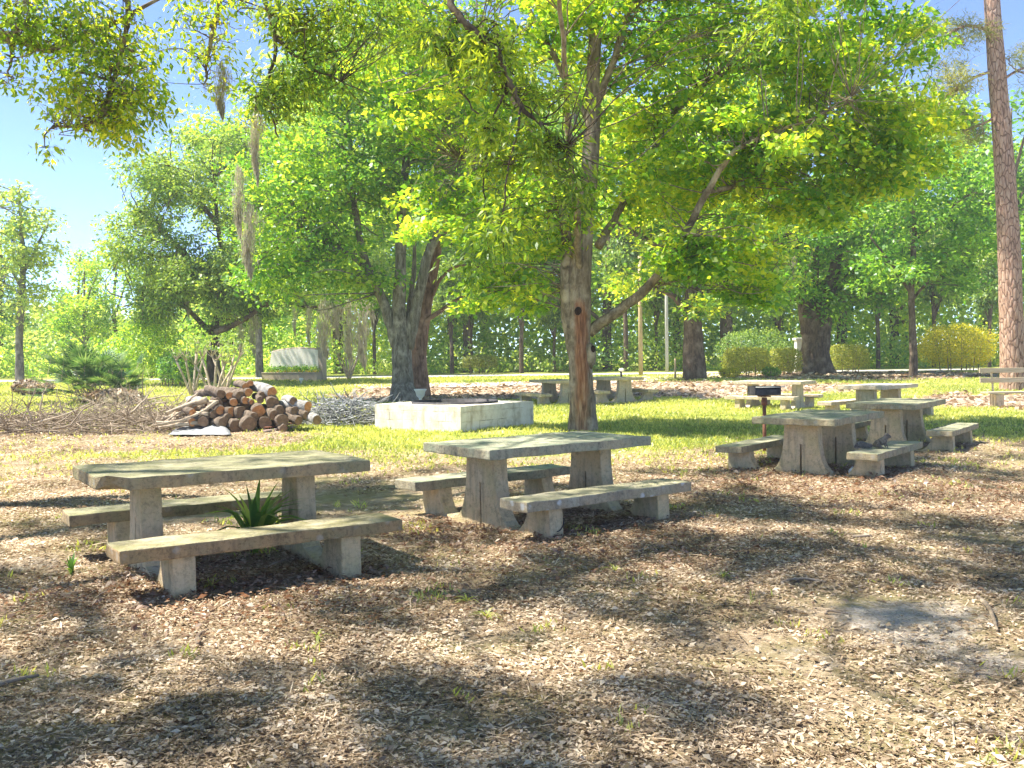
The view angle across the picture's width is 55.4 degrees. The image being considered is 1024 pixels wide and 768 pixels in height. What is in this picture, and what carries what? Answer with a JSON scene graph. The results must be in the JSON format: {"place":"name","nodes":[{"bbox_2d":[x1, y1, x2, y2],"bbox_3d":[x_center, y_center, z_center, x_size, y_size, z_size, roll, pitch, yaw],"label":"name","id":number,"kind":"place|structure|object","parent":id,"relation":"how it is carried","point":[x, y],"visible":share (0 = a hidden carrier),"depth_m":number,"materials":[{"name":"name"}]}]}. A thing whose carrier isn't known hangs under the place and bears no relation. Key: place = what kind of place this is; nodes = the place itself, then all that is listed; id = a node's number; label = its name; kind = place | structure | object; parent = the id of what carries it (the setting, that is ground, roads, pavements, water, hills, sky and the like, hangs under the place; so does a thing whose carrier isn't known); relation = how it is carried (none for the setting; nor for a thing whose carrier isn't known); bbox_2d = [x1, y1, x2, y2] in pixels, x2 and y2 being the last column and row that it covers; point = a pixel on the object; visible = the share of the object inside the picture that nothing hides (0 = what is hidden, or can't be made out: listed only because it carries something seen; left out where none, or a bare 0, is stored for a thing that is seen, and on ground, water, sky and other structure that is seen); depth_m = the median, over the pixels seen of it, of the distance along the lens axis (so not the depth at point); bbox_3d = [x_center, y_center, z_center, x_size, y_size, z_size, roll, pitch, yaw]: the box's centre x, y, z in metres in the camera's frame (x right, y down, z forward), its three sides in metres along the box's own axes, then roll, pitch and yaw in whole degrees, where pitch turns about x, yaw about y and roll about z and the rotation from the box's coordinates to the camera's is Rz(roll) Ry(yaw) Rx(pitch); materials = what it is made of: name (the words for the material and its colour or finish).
{"place":"outdoors","nodes":[
{"label":"outdoors","id":0,"kind":"place"},
{"bbox_2d":[10,377,56,394],"bbox_3d":[-18.635,0.098,38.039,1.682,0.730,1.375,-1,2,0],"label":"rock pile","id":1,"kind":"object","parent":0,"point":[25,383],"visible":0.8,"depth_m":37.66,"materials":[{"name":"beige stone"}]},
{"bbox_2d":[235,201,264,281],"bbox_3d":[-6.447,-3.523,24.047,0.737,2.059,0.471,-1,2,0],"label":"spanish moss","id":2,"kind":"object","parent":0,"point":[247,257],"visible":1,"depth_m":24.00,"materials":[{"name":"grey plant"}]},
{"bbox_2d":[0,369,977,381],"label":"road","id":3,"kind":"structure","parent":0,"point":[549,374],"depth_m":53.52,"materials":[{"name":"grey asphalt"}]},
{"bbox_2d":[0,352,1023,767],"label":"ground","id":4,"kind":"structure","parent":0,"point":[860,608],"depth_m":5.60,"materials":[{"name":"brown plant"}]},
{"bbox_2d":[0,219,47,353],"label":"woodland tree","id":5,"kind":"object","parent":4,"relation":"on","point":[9,297],"visible":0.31,"depth_m":71.58,"materials":[{"name":"green plant"}]},
{"bbox_2d":[0,178,71,380],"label":"birch tree","id":6,"kind":"object","parent":4,"relation":"on","point":[26,259],"visible":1,"depth_m":52.80,"materials":[{"name":"green plant"}]},
{"bbox_2d":[34,246,109,340],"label":"woodland tree","id":7,"kind":"object","parent":4,"relation":"on","point":[79,256],"visible":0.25,"depth_m":80.39,"materials":[{"name":"green plant"}]},
{"bbox_2d":[33,257,120,349],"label":"woodland tree","id":8,"kind":"object","parent":4,"relation":"on","point":[86,303],"visible":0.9,"depth_m":64.18,"materials":[{"name":"green plant"}]},
{"bbox_2d":[17,338,150,402],"bbox_3d":[-14.280,-0.543,33.143,4.463,2.332,4.137,-1,2,0],"label":"palmetto","id":9,"kind":"object","parent":4,"relation":"on","point":[82,358],"visible":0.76,"depth_m":32.27,"materials":[{"name":"green plant"}]},
{"bbox_2d":[56,250,151,339],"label":"woodland tree","id":10,"kind":"object","parent":4,"relation":"on","point":[116,279],"visible":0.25,"depth_m":72.49,"materials":[{"name":"green plant"}]},
{"bbox_2d":[64,349,152,398],"bbox_3d":[-13.359,-0.284,32.248,2.759,1.801,2.630,-2,2,-26],"label":"palmetto","id":11,"kind":"object","parent":4,"relation":"on","point":[116,379],"visible":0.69,"depth_m":32.12,"materials":[{"name":"green plant"}]},
{"bbox_2d":[84,386,143,405],"bbox_3d":[-12.803,0.413,31.534,1.919,0.737,1.192,-1,2,0],"label":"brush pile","id":12,"kind":"object","parent":4,"relation":"on","point":[95,395],"visible":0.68,"depth_m":31.22,"materials":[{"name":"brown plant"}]},
{"bbox_2d":[65,380,190,422],"bbox_3d":[-9.226,0.557,24.326,4.354,1.324,3.781,-1,2,0],"label":"brush heap","id":13,"kind":"object","parent":4,"relation":"on","point":[146,407],"visible":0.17,"depth_m":24.36,"materials":[{"name":"brown wood"}]},
{"bbox_2d":[0,368,256,438],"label":"brush pile","id":14,"kind":"object","parent":4,"relation":"on","point":[119,419],"visible":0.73,"depth_m":21.08,"materials":[{"name":"brown wood"}]},
{"bbox_2d":[0,0,263,170],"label":"overhanging oak","id":15,"kind":"object","parent":4,"relation":"on","point":[107,117],"visible":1,"depth_m":10.89,"materials":[{"name":"green plant"}]},
{"bbox_2d":[208,61,234,120],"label":"spanish moss","id":16,"kind":"object","parent":15,"relation":"hanging from","point":[220,105],"visible":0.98,"depth_m":12.00,"materials":[{"name":"grey plant"}]},
{"bbox_2d":[100,318,189,384],"bbox_3d":[-16.562,-1.436,43.995,3.658,3.154,2.899,-1,2,0],"label":"shrub","id":17,"kind":"object","parent":4,"relation":"on","point":[140,348],"visible":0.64,"depth_m":43.50,"materials":[{"name":"green plant"}]},
{"bbox_2d":[155,350,203,386],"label":"dark shrub","id":18,"kind":"object","parent":4,"relation":"on","point":[172,372],"visible":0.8,"depth_m":42.55,"materials":[{"name":"green plant"}]},
{"bbox_2d":[163,328,217,394],"bbox_3d":[-11.897,-0.761,35.795,1.871,2.600,2.181,-2,2,-39],"label":"crape myrtle","id":19,"kind":"object","parent":4,"relation":"on","point":[192,389],"visible":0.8,"depth_m":35.96,"materials":[{"name":"green plant"}]},
{"bbox_2d":[168,424,230,434],"bbox_3d":[-6.724,0.871,20.771,1.180,0.256,3.563,-1,2,-21],"label":"plastic sheet","id":20,"kind":"object","parent":4,"relation":"on","point":[213,429],"visible":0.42,"depth_m":19.94,"materials":[{"name":"white plastic"}]},
{"bbox_2d":[176,336,252,397],"bbox_3d":[-10.284,-0.548,34.092,2.460,2.307,1.592,0,2,12],"label":"crape myrtle","id":21,"kind":"object","parent":4,"relation":"on","point":[226,349],"visible":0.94,"depth_m":34.10,"materials":[{"name":"plant"}]},
{"bbox_2d":[199,333,255,386],"bbox_3d":[-11.147,-0.857,39.139,2.057,2.412,2.387,0,2,32],"label":"crape myrtle","id":22,"kind":"object","parent":4,"relation":"on","point":[230,377],"visible":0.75,"depth_m":38.94,"materials":[{"name":"green plant"}]},
{"bbox_2d":[61,449,401,598],"bbox_3d":[-2.177,1.011,7.389,1.961,0.887,2.088,-2,2,-34],"label":"picnic table","id":23,"kind":"object","parent":4,"relation":"on","point":[135,537],"visible":0.92,"depth_m":6.95,"materials":[{"name":"grey concrete"}]},
{"bbox_2d":[196,306,275,373],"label":"woodland tree","id":24,"kind":"object","parent":4,"relation":"on","point":[263,331],"visible":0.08,"depth_m":65.28,"materials":[{"name":"green plant"}]},
{"bbox_2d":[89,124,388,383],"bbox_3d":[-12.511,-5.888,45.373,14.345,12.110,10.127,-1,2,0],"label":"live oak","id":25,"kind":"object","parent":4,"relation":"on","point":[199,277],"visible":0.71,"depth_m":43.83,"materials":[{"name":"green plant"}]},
{"bbox_2d":[229,163,248,239],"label":"spanish moss","id":26,"kind":"object","parent":25,"relation":"hanging from","point":[238,203],"visible":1,"depth_m":24.00,"materials":[{"name":"grey plant"}]},
{"bbox_2d":[245,315,260,357],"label":"spanish moss","id":27,"kind":"object","parent":25,"relation":"hanging from","point":[253,321],"visible":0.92,"depth_m":43.99,"materials":[{"name":"grey plant"}]},
{"bbox_2d":[312,298,346,359],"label":"spanish moss","id":28,"kind":"object","parent":25,"relation":"hanging from","point":[324,333],"visible":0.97,"depth_m":42.99,"materials":[{"name":"grey plant"}]},
{"bbox_2d":[338,299,361,367],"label":"spanish moss","id":29,"kind":"object","parent":25,"relation":"hanging from","point":[349,340],"visible":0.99,"depth_m":43.01,"materials":[{"name":"grey plant"}]},
{"bbox_2d":[351,300,375,371],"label":"spanish moss","id":30,"kind":"object","parent":25,"relation":"hanging from","point":[362,347],"visible":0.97,"depth_m":43.00,"materials":[{"name":"grey plant"}]},
{"bbox_2d":[238,415,256,430],"bbox_3d":[-5.586,0.824,20.492,0.336,0.341,0.598,-2,2,-28],"label":"log","id":31,"kind":"object","parent":4,"relation":"on","point":[246,423],"visible":0.88,"depth_m":20.25,"materials":[{"name":"brown wood"}]},
{"bbox_2d":[150,79,371,376],"bbox_3d":[-14.259,-9.049,57.038,12.446,17.672,10.232,-1,2,0],"label":"tall oak","id":32,"kind":"object","parent":4,"relation":"on","point":[259,369],"visible":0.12,"depth_m":55.93,"materials":[{"name":"green plant"}]},
{"bbox_2d":[205,480,317,554],"bbox_3d":[-1.948,1.035,7.666,1.107,0.587,1.186,-1,2,0],"label":"strap leaf plant","id":33,"kind":"object","parent":4,"relation":"on","point":[252,516],"visible":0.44,"depth_m":7.50,"materials":[{"name":"green plant"}]},
{"bbox_2d":[257,416,271,428],"bbox_3d":[-5.293,0.843,20.805,0.277,0.334,0.860,-1,2,-19],"label":"log","id":34,"kind":"object","parent":4,"relation":"on","point":[263,422],"visible":0.77,"depth_m":20.40,"materials":[{"name":"brown wood"}]},
{"bbox_2d":[262,404,279,419],"bbox_3d":[-5.194,0.593,20.815,0.233,0.312,0.901,-2,2,-31],"label":"log","id":35,"kind":"object","parent":34,"relation":"on","point":[271,413],"visible":0.64,"depth_m":20.46,"materials":[{"name":"brown wood"}]},
{"bbox_2d":[264,395,279,407],"bbox_3d":[-5.151,0.368,20.943,0.289,0.348,0.722,-1,2,-17],"label":"log","id":36,"kind":"object","parent":35,"relation":"on","point":[271,400],"visible":0.84,"depth_m":20.63,"materials":[{"name":"brown wood"}]},
{"bbox_2d":[249,381,276,395],"bbox_3d":[-5.393,0.110,21.097,0.252,0.320,0.911,-2,2,-42],"label":"log","id":37,"kind":"object","parent":36,"relation":"on","point":[267,389],"visible":0.76,"depth_m":20.85,"materials":[{"name":"grey wood"}]},
{"bbox_2d":[261,347,326,380],"bbox_3d":[-10.766,-0.951,48.093,3.585,1.726,0.945,0,2,24],"label":"entrance sign","id":38,"kind":"object","parent":4,"relation":"on","point":[304,363],"visible":0.98,"depth_m":48.04,"materials":[{"name":"white paint"}]},
{"bbox_2d":[229,0,420,365],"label":"woodland tree","id":39,"kind":"object","parent":4,"relation":"on","point":[278,59],"depth_m":70.29,"materials":[{"name":"green plant"}]},
{"bbox_2d":[330,346,358,378],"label":"crape myrtle","id":40,"kind":"object","parent":4,"relation":"on","point":[347,372],"visible":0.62,"depth_m":48.88,"materials":[{"name":"plant"}]},
{"bbox_2d":[289,381,405,426],"bbox_3d":[-3.885,0.564,22.759,3.481,1.247,2.819,-1,2,0],"label":"grey brush pile","id":41,"kind":"object","parent":4,"relation":"on","point":[333,413],"visible":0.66,"depth_m":22.39,"materials":[{"name":"grey wood"}]},
{"bbox_2d":[263,97,440,373],"bbox_3d":[-11.390,-9.673,65.179,12.136,18.537,12.482,1,2,37],"label":"woodland tree","id":42,"kind":"object","parent":4,"relation":"on","point":[367,221],"visible":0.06,"depth_m":64.93,"materials":[{"name":"green plant"}]},
{"bbox_2d":[206,0,532,402],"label":"maple tree","id":43,"kind":"object","parent":4,"relation":"on","point":[349,177],"visible":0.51,"depth_m":31.25,"materials":[{"name":"green plant"}]},
{"bbox_2d":[358,245,393,374],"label":"woodland tree","id":44,"kind":"object","parent":4,"relation":"on","point":[377,312],"visible":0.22,"depth_m":60.77,"materials":[{"name":"green plant"}]},
{"bbox_2d":[346,71,552,367],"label":"woodland tree","id":45,"kind":"object","parent":4,"relation":"on","point":[420,255],"visible":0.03,"depth_m":68.02,"materials":[{"name":"green plant"}]},
{"bbox_2d":[431,255,471,373],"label":"woodland tree","id":46,"kind":"object","parent":4,"relation":"on","point":[440,300],"visible":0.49,"depth_m":60.07,"materials":[{"name":"green plant"}]},
{"bbox_2d":[375,398,533,431],"bbox_3d":[-1.248,0.695,21.331,2.457,0.669,2.459,1,2,38],"label":"fire pit","id":47,"kind":"object","parent":4,"relation":"on","point":[468,415],"visible":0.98,"depth_m":20.47,"materials":[{"name":"concrete"}]},
{"bbox_2d":[366,88,551,371],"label":"woodland tree","id":48,"kind":"object","parent":4,"relation":"on","point":[465,335],"visible":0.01,"depth_m":65.01,"materials":[{"name":"green plant"}]},
{"bbox_2d":[364,6,563,396],"bbox_3d":[-2.052,-6.482,34.231,6.116,14.184,8.922,-2,2,-40],"label":"oak tree","id":49,"kind":"object","parent":4,"relation":"on","point":[419,367],"visible":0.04,"depth_m":34.13,"materials":[{"name":"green plant"}]},
{"bbox_2d":[457,260,488,372],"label":"woodland tree","id":50,"kind":"object","parent":4,"relation":"on","point":[470,323],"visible":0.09,"depth_m":62.87,"materials":[{"name":"green plant"}]},
{"bbox_2d":[462,354,497,373],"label":"clipped hedge","id":51,"kind":"object","parent":4,"relation":"on","point":[468,362],"visible":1,"depth_m":59.58,"materials":[{"name":"green plant"}]},
{"bbox_2d":[0,310,999,377],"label":"undergrowth","id":52,"kind":"object","parent":4,"relation":"on","point":[28,367],"visible":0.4,"depth_m":62.20,"materials":[{"name":"green plant"}]},
{"bbox_2d":[0,369,1023,480],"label":"lawn grass","id":53,"kind":"structure","parent":4,"relation":"on","point":[608,416],"depth_m":21.26,"materials":[{"name":"green plant"}]},
{"bbox_2d":[0,456,1023,710],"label":"leaf drifts","id":54,"kind":"object","parent":4,"relation":"on","point":[458,544],"visible":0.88,"depth_m":7.21,"materials":[{"name":"brown plant"}]},
{"bbox_2d":[0,234,1023,376],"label":"thicket","id":55,"kind":"object","parent":4,"relation":"on","point":[546,344],"visible":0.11,"depth_m":70.61,"materials":[{"name":"green plant"}]},
{"bbox_2d":[0,285,1023,377],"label":"thicket","id":56,"kind":"object","parent":4,"relation":"on","point":[384,334],"visible":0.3,"depth_m":64.69,"materials":[{"name":"green plant"}]},
{"bbox_2d":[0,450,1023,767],"bbox_3d":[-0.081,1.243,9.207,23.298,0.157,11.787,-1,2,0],"label":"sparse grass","id":57,"kind":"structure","parent":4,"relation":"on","point":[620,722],"depth_m":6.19,"materials":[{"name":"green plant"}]},
{"bbox_2d":[3,134,1023,370],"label":"woodland","id":58,"kind":"object","parent":4,"relation":"on","point":[28,334],"visible":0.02,"depth_m":80.93,"materials":[{"name":"green plant"}]},
{"bbox_2d":[211,0,825,307],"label":"shade oak","id":59,"kind":"object","parent":4,"relation":"on","point":[288,24],"visible":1,"depth_m":9.71,"materials":[{"name":"green plant"}]},
{"bbox_2d":[247,100,266,185],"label":"spanish moss","id":60,"kind":"object","parent":59,"relation":"hanging from","point":[254,156],"visible":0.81,"depth_m":10.51,"materials":[{"name":"grey plant"}]},
{"bbox_2d":[499,258,544,372],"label":"woodland tree","id":61,"kind":"object","parent":4,"relation":"on","point":[521,349],"visible":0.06,"depth_m":58.87,"materials":[{"name":"green plant"}]},
{"bbox_2d":[515,379,569,404],"bbox_3d":[1.425,0.298,30.332,2.090,0.866,1.961,-1,2,-24],"label":"picnic table","id":62,"kind":"object","parent":4,"relation":"on","point":[547,394],"visible":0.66,"depth_m":29.70,"materials":[{"name":"concrete"}]},
{"bbox_2d":[396,431,690,538],"bbox_3d":[0.264,0.956,9.314,1.958,0.866,2.090,-2,2,-37],"label":"picnic table","id":63,"kind":"object","parent":4,"relation":"on","point":[488,475],"visible":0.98,"depth_m":8.96,"materials":[{"name":"grey concrete"}]},
{"bbox_2d":[534,275,561,371],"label":"woodland tree","id":64,"kind":"object","parent":4,"relation":"on","point":[552,321],"visible":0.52,"depth_m":61.21,"materials":[{"name":"green plant"}]},
{"bbox_2d":[514,34,647,282],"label":"woodland tree","id":65,"kind":"object","parent":4,"relation":"on","point":[559,128],"visible":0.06,"depth_m":69.05,"materials":[{"name":"green plant"}]},
{"bbox_2d":[595,190,647,371],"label":"woodland tree","id":66,"kind":"object","parent":4,"relation":"on","point":[620,255],"visible":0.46,"depth_m":59.80,"materials":[{"name":"green plant"}]},
{"bbox_2d":[593,376,657,403],"bbox_3d":[3.183,0.209,30.629,2.087,0.866,1.957,-1,2,-24],"label":"picnic table","id":67,"kind":"object","parent":4,"relation":"on","point":[624,391],"visible":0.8,"depth_m":30.00,"materials":[{"name":"concrete"}]},
{"bbox_2d":[537,108,714,370],"bbox_3d":[7.023,-9.332,65.060,12.380,17.386,12.418,-1,2,0],"label":"woodland tree","id":68,"kind":"object","parent":4,"relation":"on","point":[598,282],"visible":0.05,"depth_m":64.94,"materials":[{"name":"green plant"}]},
{"bbox_2d":[638,256,642,375],"bbox_3d":[6.433,-3.358,48.938,0.212,6.100,0.218,-1,2,0],"label":"wooden post","id":69,"kind":"object","parent":4,"relation":"on","point":[640,342],"visible":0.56,"depth_m":48.89,"materials":[{"name":"brown wood"}]},
{"bbox_2d":[322,0,981,430],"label":"oak tree","id":70,"kind":"object","parent":4,"relation":"on","point":[884,148],"visible":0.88,"depth_m":19.17,"materials":[{"name":"green plant"}]},
{"bbox_2d":[642,245,677,369],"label":"woodland tree","id":71,"kind":"object","parent":4,"relation":"on","point":[659,302],"visible":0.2,"depth_m":63.60,"materials":[{"name":"green plant"}]},
{"bbox_2d":[665,295,668,371],"bbox_3d":[8.851,-4.357,55.914,0.193,7.600,0.199,-1,2,0],"label":"wooden post","id":72,"kind":"object","parent":4,"relation":"on","point":[666,339],"visible":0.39,"depth_m":55.89,"materials":[{"name":"beige wood"}]},
{"bbox_2d":[313,370,1023,410],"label":"mulch leaves","id":73,"kind":"object","parent":4,"relation":"on","point":[708,391],"visible":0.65,"depth_m":37.20,"materials":[{"name":"brown plant"}]},
{"bbox_2d":[565,62,829,379],"bbox_3d":[8.083,-6.918,43.759,11.167,13.844,10.454,1,2,41],"label":"oak tree","id":74,"kind":"object","parent":4,"relation":"on","point":[693,357],"visible":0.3,"depth_m":43.38,"materials":[{"name":"green plant"}]},
{"bbox_2d":[619,0,819,364],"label":"woodland tree","id":75,"kind":"object","parent":4,"relation":"on","point":[723,328],"visible":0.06,"depth_m":61.28,"materials":[{"name":"green plant"}]},
{"bbox_2d":[720,346,772,376],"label":"clipped hedge","id":76,"kind":"object","parent":4,"relation":"on","point":[736,355],"visible":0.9,"depth_m":45.49,"materials":[{"name":"green plant"}]},
{"bbox_2d":[712,325,793,369],"bbox_3d":[14.479,-2.112,57.952,5.062,2.764,3.482,-1,2,0],"label":"shrub","id":77,"kind":"object","parent":4,"relation":"on","point":[745,337],"visible":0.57,"depth_m":57.51,"materials":[{"name":"green plant"}]},
{"bbox_2d":[748,386,784,451],"bbox_3d":[3.935,0.596,15.031,0.507,1.138,0.337,-1,2,-6],"label":"charcoal grill","id":78,"kind":"object","parent":4,"relation":"on","point":[764,392],"visible":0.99,"depth_m":14.98,"materials":[{"name":"metal"}]},
{"bbox_2d":[724,380,822,410],"bbox_3d":[7.155,0.337,26.625,1.960,0.866,2.088,1,2,38],"label":"picnic table","id":79,"kind":"object","parent":4,"relation":"on","point":[797,396],"visible":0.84,"depth_m":26.22,"materials":[{"name":"concrete"}]},
{"bbox_2d":[760,263,795,368],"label":"woodland tree","id":80,"kind":"object","parent":4,"relation":"on","point":[778,319],"visible":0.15,"depth_m":61.75,"materials":[{"name":"green plant"}]},
{"bbox_2d":[768,346,802,374],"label":"clipped hedge","id":81,"kind":"object","parent":4,"relation":"on","point":[790,367],"visible":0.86,"depth_m":46.58,"materials":[{"name":"green plant"}]},
{"bbox_2d":[715,409,922,476],"bbox_3d":[4.065,0.821,12.870,2.090,0.865,1.961,1,2,37],"label":"picnic table","id":82,"kind":"object","parent":4,"relation":"on","point":[813,441],"visible":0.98,"depth_m":12.44,"materials":[{"name":"concrete"}]},
{"bbox_2d":[854,433,890,448],"bbox_3d":[4.476,0.713,12.110,0.473,0.212,0.144,-1,2,-3],"label":"squirrel","id":83,"kind":"object","parent":82,"relation":"on","point":[879,442],"visible":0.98,"depth_m":12.09,"materials":[{"name":"grey fur"}]},
{"bbox_2d":[750,155,924,373],"bbox_3d":[16.598,-6.201,49.312,8.330,11.816,9.766,0,2,29],"label":"oak tree","id":84,"kind":"object","parent":4,"relation":"on","point":[817,307],"visible":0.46,"depth_m":48.18,"materials":[{"name":"green plant"}]},
{"bbox_2d":[746,109,951,367],"bbox_3d":[21.817,-9.674,64.260,16.375,17.773,9.890,-1,2,-12],"label":"woodland tree","id":85,"kind":"object","parent":4,"relation":"on","point":[843,331],"visible":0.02,"depth_m":64.88,"materials":[{"name":"green plant"}]},
{"bbox_2d":[830,342,871,371],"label":"clipped hedge","id":86,"kind":"object","parent":4,"relation":"on","point":[845,361],"visible":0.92,"depth_m":51.07,"materials":[{"name":"green plant"}]},
{"bbox_2d":[817,383,933,415],"bbox_3d":[8.604,0.440,22.925,1.961,0.867,2.088,-2,2,-45],"label":"picnic table","id":87,"kind":"object","parent":4,"relation":"on","point":[869,391],"visible":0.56,"depth_m":22.70,"materials":[{"name":"concrete"}]},
{"bbox_2d":[857,227,899,367],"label":"woodland tree","id":88,"kind":"object","parent":4,"relation":"on","point":[877,319],"visible":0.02,"depth_m":60.87,"materials":[{"name":"green plant"}]},
{"bbox_2d":[809,74,990,365],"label":"woodland tree","id":89,"kind":"object","parent":4,"relation":"on","point":[978,105],"visible":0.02,"depth_m":67.92,"materials":[{"name":"green plant"}]},
{"bbox_2d":[846,398,978,450],"bbox_3d":[6.289,0.704,15.929,2.091,0.866,1.959,1,2,36],"label":"picnic table","id":90,"kind":"object","parent":4,"relation":"on","point":[901,419],"visible":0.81,"depth_m":15.42,"materials":[{"name":"concrete"}]},
{"bbox_2d":[843,134,1023,375],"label":"young oak","id":91,"kind":"object","parent":4,"relation":"on","point":[933,265],"visible":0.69,"depth_m":43.83,"materials":[{"name":"green plant"}]},
{"bbox_2d":[915,220,963,366],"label":"woodland tree","id":92,"kind":"object","parent":4,"relation":"on","point":[930,291],"visible":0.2,"depth_m":62.59,"materials":[{"name":"green plant"}]},
{"bbox_2d":[917,322,998,370],"bbox_3d":[23.214,-1.989,50.971,4.260,2.722,3.327,-1,2,0],"label":"golden bush","id":93,"kind":"object","parent":4,"relation":"on","point":[971,344],"visible":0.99,"depth_m":50.44,"materials":[{"name":"yellow plant"}]},
{"bbox_2d":[906,0,1023,390],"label":"pine tree","id":94,"kind":"object","parent":4,"relation":"on","point":[1011,314],"visible":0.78,"depth_m":33.48,"materials":[{"name":"brown plant"}]},
{"bbox_2d":[920,104,1023,339],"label":"woodland tree","id":95,"kind":"object","parent":4,"relation":"on","point":[987,130],"visible":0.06,"depth_m":71.54,"materials":[{"name":"green plant"}]},
{"bbox_2d":[930,88,1023,296],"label":"woodland tree","id":96,"kind":"object","parent":4,"relation":"on","point":[1018,167],"visible":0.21,"depth_m":62.38,"materials":[{"name":"green plant"}]},
{"bbox_2d":[971,250,998,366],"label":"woodland tree","id":97,"kind":"object","parent":4,"relation":"on","point":[988,300],"visible":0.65,"depth_m":59.65,"materials":[{"name":"green plant"}]},
{"bbox_2d":[979,368,1023,406],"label":"park bench","id":98,"kind":"object","parent":4,"relation":"on","point":[996,398],"visible":0.88,"depth_m":25.99,"materials":[{"name":"concrete"}]},
{"bbox_2d":[0,0,1023,358],"label":"sky","id":99,"kind":"structure","parent":0,"point":[82,189],"materials":[{"name":"blue"}]},
{"bbox_2d":[354,374,718,387],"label":"path","id":100,"kind":"structure","parent":0,"point":[455,384],"depth_m":41.50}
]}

